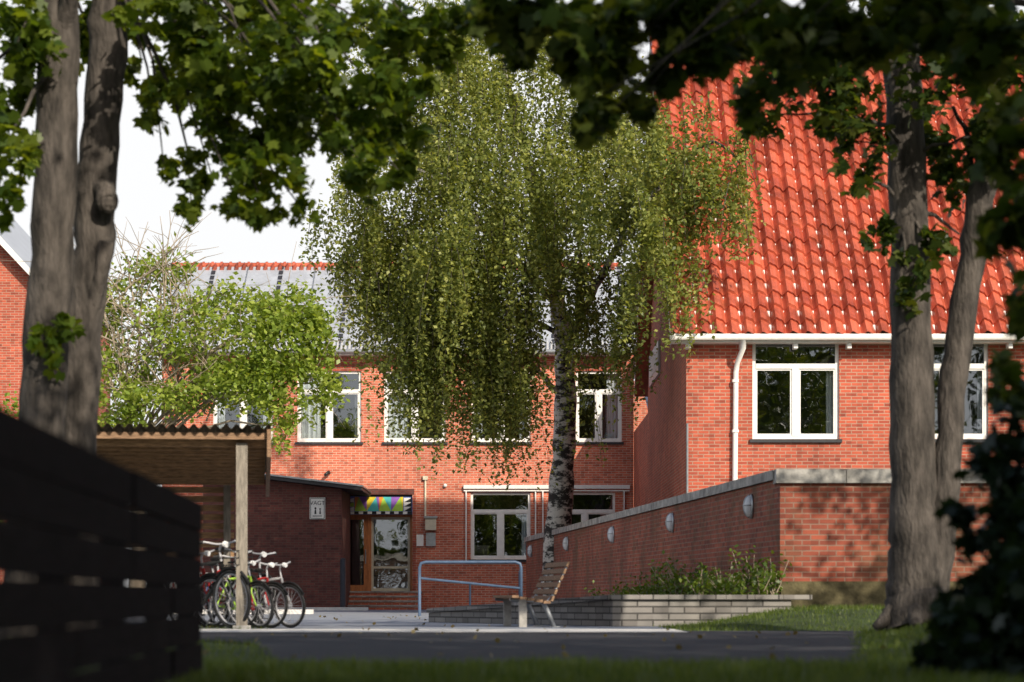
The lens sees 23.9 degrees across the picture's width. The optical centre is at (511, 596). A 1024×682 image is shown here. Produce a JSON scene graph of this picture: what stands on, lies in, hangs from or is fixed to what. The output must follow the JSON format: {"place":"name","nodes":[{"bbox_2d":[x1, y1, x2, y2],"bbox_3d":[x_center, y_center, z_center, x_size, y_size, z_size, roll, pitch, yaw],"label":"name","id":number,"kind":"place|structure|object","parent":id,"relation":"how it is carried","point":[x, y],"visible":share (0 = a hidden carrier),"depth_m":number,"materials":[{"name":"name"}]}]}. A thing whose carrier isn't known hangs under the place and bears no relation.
{"place":"outdoors","nodes":[
{"label":"outdoors","id":0,"kind":"place"},
{"bbox_2d":[3,383,18,414],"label":"hedge","id":1,"kind":"object","parent":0,"point":[15,405],"visible":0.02,"depth_m":50.48,"materials":[{"name":"green plant"}]},
{"bbox_2d":[126,610,669,628],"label":"courtyard pavement","id":2,"kind":"structure","parent":0,"point":[400,619],"depth_m":36.04,"materials":[{"name":"concrete"}]},
{"bbox_2d":[0,423,270,628],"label":"bicycle shed","id":3,"kind":"structure","parent":2,"relation":"on","point":[226,456],"depth_m":30.39,"materials":[{"name":"brown wood"}]},
{"bbox_2d":[4,210,354,584],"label":"cherry tree","id":4,"kind":"object","parent":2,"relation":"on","point":[236,379],"visible":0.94,"depth_m":54.13,"materials":[{"name":"green plant"}]},
{"bbox_2d":[172,549,228,627],"bbox_3d":[-4.186,-0.115,31.400,0.554,1.019,1.641,0,0,-27],"label":"bicycle","id":5,"kind":"object","parent":2,"relation":"on","point":[209,577],"visible":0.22,"depth_m":31.02,"materials":[{"name":"rubber"}]},
{"bbox_2d":[167,539,252,628],"bbox_3d":[-3.865,-0.160,30.436,0.669,1.110,1.879,-4,2,-40],"label":"bicycle","id":6,"kind":"object","parent":2,"relation":"on","point":[226,571],"visible":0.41,"depth_m":30.06,"materials":[{"name":"black metal"}]},
{"bbox_2d":[201,547,261,626],"bbox_3d":[-3.631,-0.117,30.912,0.552,1.021,1.654,0,0,-23],"label":"bicycle","id":7,"kind":"object","parent":2,"relation":"on","point":[253,619],"visible":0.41,"depth_m":30.60,"materials":[{"name":"rubber"}]},
{"bbox_2d":[203,555,260,625],"bbox_3d":[-3.801,-0.090,31.820,0.526,0.968,1.559,0,0,-27],"label":"bicycle","id":8,"kind":"object","parent":2,"relation":"on","point":[221,573],"visible":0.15,"depth_m":31.91,"materials":[{"name":"metal"}]},
{"bbox_2d":[206,559,273,627],"bbox_3d":[-3.453,-0.046,30.546,0.490,0.880,1.410,0,0,-25],"label":"bicycle","id":9,"kind":"object","parent":2,"relation":"on","point":[265,587],"visible":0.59,"depth_m":30.26,"materials":[{"name":"rubber"}]},
{"bbox_2d":[224,551,276,623],"bbox_3d":[-3.495,-0.111,32.047,0.608,1.009,1.708,3,-2,-28],"label":"bicycle","id":10,"kind":"object","parent":2,"relation":"on","point":[265,554],"visible":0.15,"depth_m":31.69,"materials":[{"name":"rubber"}]},
{"bbox_2d":[231,560,287,627],"bbox_3d":[-3.250,-0.034,30.868,0.440,0.856,1.374,0,0,-22],"label":"bicycle","id":11,"kind":"object","parent":2,"relation":"on","point":[279,587],"visible":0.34,"depth_m":30.47,"materials":[{"name":"rubber"}]},
{"bbox_2d":[251,561,305,627],"bbox_3d":[-3.119,-0.035,31.048,0.469,0.858,1.386,0,0,-27],"label":"bicycle","id":12,"kind":"object","parent":2,"relation":"on","point":[296,588],"visible":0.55,"depth_m":30.74,"materials":[{"name":"rubber"}]},
{"bbox_2d":[202,607,367,613],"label":"kerb","id":13,"kind":"structure","parent":2,"relation":"on","point":[310,610],"depth_m":70.60,"materials":[{"name":"concrete"}]},
{"bbox_2d":[203,473,370,608],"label":"brick annex","id":14,"kind":"object","parent":2,"relation":"on","point":[283,525],"visible":0.49,"depth_m":72.00,"materials":[{"name":"brick"}]},
{"bbox_2d":[310,498,324,518],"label":"notice sign","id":15,"kind":"object","parent":14,"relation":"attached to","point":[317,508],"visible":1,"depth_m":71.95,"materials":[{"name":"white metal"}]},
{"bbox_2d":[340,558,345,606],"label":"bollard","id":16,"kind":"object","parent":2,"relation":"on","point":[342,582],"visible":0.99,"depth_m":71.14,"materials":[{"name":"metal"}]},
{"bbox_2d":[350,515,411,590],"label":"entrance door","id":17,"kind":"structure","parent":2,"relation":"on","point":[380,552],"depth_m":78.82,"materials":[{"name":"brown wood"}]},
{"bbox_2d":[347,591,421,609],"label":"entrance steps","id":18,"kind":"structure","parent":2,"relation":"on","point":[389,600],"depth_m":75.29,"materials":[{"name":"red brick"}]},
{"bbox_2d":[418,560,522,615],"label":"ramp handrail","id":19,"kind":"object","parent":2,"relation":"on","point":[520,587],"visible":0.88,"depth_m":44.98,"materials":[{"name":"grey metal"}]},
{"bbox_2d":[493,561,569,626],"bbox_3d":[0.263,-0.028,32.395,0.800,0.880,1.700,0,0,-9],"label":"park bench","id":20,"kind":"object","parent":2,"relation":"on","point":[524,603],"visible":0.91,"depth_m":32.12,"materials":[{"name":"brown wood"}]},
{"bbox_2d":[203,615,886,660],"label":"fallen leaves","id":21,"kind":"object","parent":2,"relation":"on","point":[497,640],"visible":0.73,"depth_m":22.46,"materials":[{"name":"brown plant"}]},
{"bbox_2d":[429,600,790,626],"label":"stone wall","id":22,"kind":"structure","parent":2,"relation":"on","point":[628,613],"depth_m":32.40,"materials":[{"name":"grey stone"}]},
{"bbox_2d":[426,595,811,612],"bbox_3d":[0.723,0.108,34.593,2.190,0.277,7.768,0,0,-43],"label":"stone coping","id":23,"kind":"object","parent":22,"relation":"on","point":[643,597],"visible":0.77,"depth_m":32.36,"materials":[{"name":"grey stone"}]},
{"bbox_2d":[526,481,1001,607],"bbox_3d":[2.417,-0.630,52.815,6.129,2.060,40.185,0,0,-13],"label":"brickwork","id":24,"kind":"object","parent":2,"relation":"on","point":[832,538],"visible":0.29,"depth_m":34.77,"materials":[{"name":"brick"}]},
{"bbox_2d":[527,545,531,556],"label":"wall lamp","id":25,"kind":"object","parent":24,"relation":"attached to","point":[529,550],"visible":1,"depth_m":71.12,"materials":[{"name":"white glass"}]},
{"bbox_2d":[562,537,568,550],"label":"wall lamp","id":26,"kind":"object","parent":24,"relation":"attached to","point":[565,543],"visible":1,"depth_m":61.32,"materials":[{"name":"white glass"}]},
{"bbox_2d":[607,526,614,542],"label":"wall lamp","id":27,"kind":"object","parent":24,"relation":"attached to","point":[610,534],"visible":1,"depth_m":52.22,"materials":[{"name":"white glass"}]},
{"bbox_2d":[665,512,673,532],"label":"wall lamp","id":28,"kind":"object","parent":24,"relation":"attached to","point":[669,521],"visible":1,"depth_m":43.77,"materials":[{"name":"white glass"}]},
{"bbox_2d":[743,494,753,518],"bbox_3d":[3.541,-1.350,36.096,0.188,0.368,0.245,0,0,-5],"label":"wall lamp","id":29,"kind":"object","parent":24,"relation":"attached to","point":[748,506],"visible":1,"depth_m":36.02,"materials":[{"name":"white glass"}]},
{"bbox_2d":[524,469,983,541],"bbox_3d":[2.412,-1.701,52.803,6.216,0.198,40.215,0,0,-13],"label":"coping","id":30,"kind":"object","parent":24,"relation":"on","point":[776,476],"visible":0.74,"depth_m":35.03,"materials":[{"name":"concrete"}]},
{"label":"planter soil","id":31,"kind":"structure","parent":2,"relation":"on","visible":0},
{"bbox_2d":[584,544,791,595],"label":"planter shrubs","id":32,"kind":"object","parent":31,"relation":"on","point":[759,583],"visible":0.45,"depth_m":34.84,"materials":[{"name":"green plant"}]},
{"bbox_2d":[201,629,685,631],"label":"curb","id":33,"kind":"structure","parent":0,"point":[436,630],"depth_m":27.86,"materials":[{"name":"grey concrete"}]},
{"bbox_2d":[0,0,1023,583],"label":"sky","id":34,"kind":"structure","parent":0,"point":[142,200],"materials":[{"name":"white"}]},
{"bbox_2d":[201,631,870,662],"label":"asphalt path","id":35,"kind":"structure","parent":0,"point":[628,645],"depth_m":19.95,"materials":[{"name":"grey asphalt"}]},
{"bbox_2d":[70,603,1023,681],"bbox_3d":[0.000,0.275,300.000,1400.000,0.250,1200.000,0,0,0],"label":"ground","id":36,"kind":"structure","parent":0,"point":[820,624],"depth_m":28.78,"materials":[{"name":"green plant"}]},
{"bbox_2d":[0,0,90,634],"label":"sycamore tree","id":37,"kind":"object","parent":36,"relation":"on","point":[50,38],"visible":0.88,"depth_m":21.81,"materials":[{"name":"brown plant"}]},
{"bbox_2d":[0,212,109,577],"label":"gabled house","id":38,"kind":"structure","parent":36,"relation":"on","point":[15,246],"depth_m":70.00,"materials":[{"name":"red brick"}]},
{"bbox_2d":[0,406,202,681],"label":"wooden fence","id":39,"kind":"object","parent":36,"relation":"on","point":[60,493],"visible":0.97,"depth_m":7.77,"materials":[{"name":"brown wood"}]},
{"bbox_2d":[0,0,475,627],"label":"sycamore tree","id":40,"kind":"object","parent":36,"relation":"on","point":[298,90],"visible":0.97,"depth_m":21.60,"materials":[{"name":"green plant"}]},
{"bbox_2d":[162,355,647,609],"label":"walls","id":41,"kind":"structure","parent":36,"relation":"on","point":[376,468],"depth_m":76.00,"materials":[{"name":"red brick"}]},
{"bbox_2d":[350,495,411,514],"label":"painted panel","id":42,"kind":"object","parent":41,"relation":"attached to","point":[382,505],"visible":0.86,"depth_m":76.05,"materials":[{"name":"paint"}]},
{"bbox_2d":[151,262,639,378],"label":"roof","id":43,"kind":"structure","parent":41,"relation":"on","point":[276,273],"depth_m":79.25,"materials":[{"name":"metal"}]},
{"bbox_2d":[213,371,623,561],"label":"windows","id":44,"kind":"structure","parent":41,"relation":"attached to","point":[500,525],"depth_m":76.35,"materials":[{"name":"white paint"}]},
{"bbox_2d":[324,470,629,559],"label":"wall fittings","id":45,"kind":"object","parent":41,"relation":"attached to","point":[430,522],"depth_m":75.90,"materials":[{"name":"white paint"}]},
{"bbox_2d":[299,0,769,595],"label":"birch tree","id":46,"kind":"object","parent":36,"relation":"on","point":[445,300],"visible":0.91,"depth_m":58.37,"materials":[{"name":"green plant"}]},
{"bbox_2d":[455,0,1023,418],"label":"maple tree","id":47,"kind":"object","parent":36,"relation":"on","point":[591,51],"visible":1,"depth_m":14.97,"materials":[{"name":"green plant"}]},
{"bbox_2d":[634,193,1023,506],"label":"walls","id":48,"kind":"structure","parent":36,"relation":"on","point":[694,391],"depth_m":53.00,"materials":[{"name":"red brick"}]},
{"bbox_2d":[649,340,659,387],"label":"wall sign","id":49,"kind":"object","parent":48,"relation":"attached to","point":[654,368],"visible":0.93,"depth_m":63.76,"materials":[{"name":"silver paint"}]},
{"bbox_2d":[686,340,745,492],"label":"downpipe","id":50,"kind":"object","parent":48,"relation":"attached to","point":[735,381],"visible":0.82,"depth_m":52.86,"materials":[{"name":"white metal"}]},
{"bbox_2d":[634,37,1023,396],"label":"roof","id":51,"kind":"structure","parent":48,"relation":"attached to","point":[815,271],"depth_m":54.53,"materials":[{"name":"tile"}]},
{"bbox_2d":[750,340,987,442],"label":"windows","id":52,"kind":"structure","parent":48,"relation":"attached to","point":[795,396],"depth_m":55.20,"materials":[{"name":"white paint"}]},
{"bbox_2d":[695,0,1023,631],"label":"linden tree","id":53,"kind":"object","parent":36,"relation":"on","point":[924,466],"visible":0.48,"depth_m":25.79,"materials":[{"name":"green plant"}]},
{"bbox_2d":[906,394,1023,681],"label":"shrub","id":54,"kind":"object","parent":36,"relation":"on","point":[975,622],"visible":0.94,"depth_m":11.96,"materials":[{"name":"green plant"}]}
]}

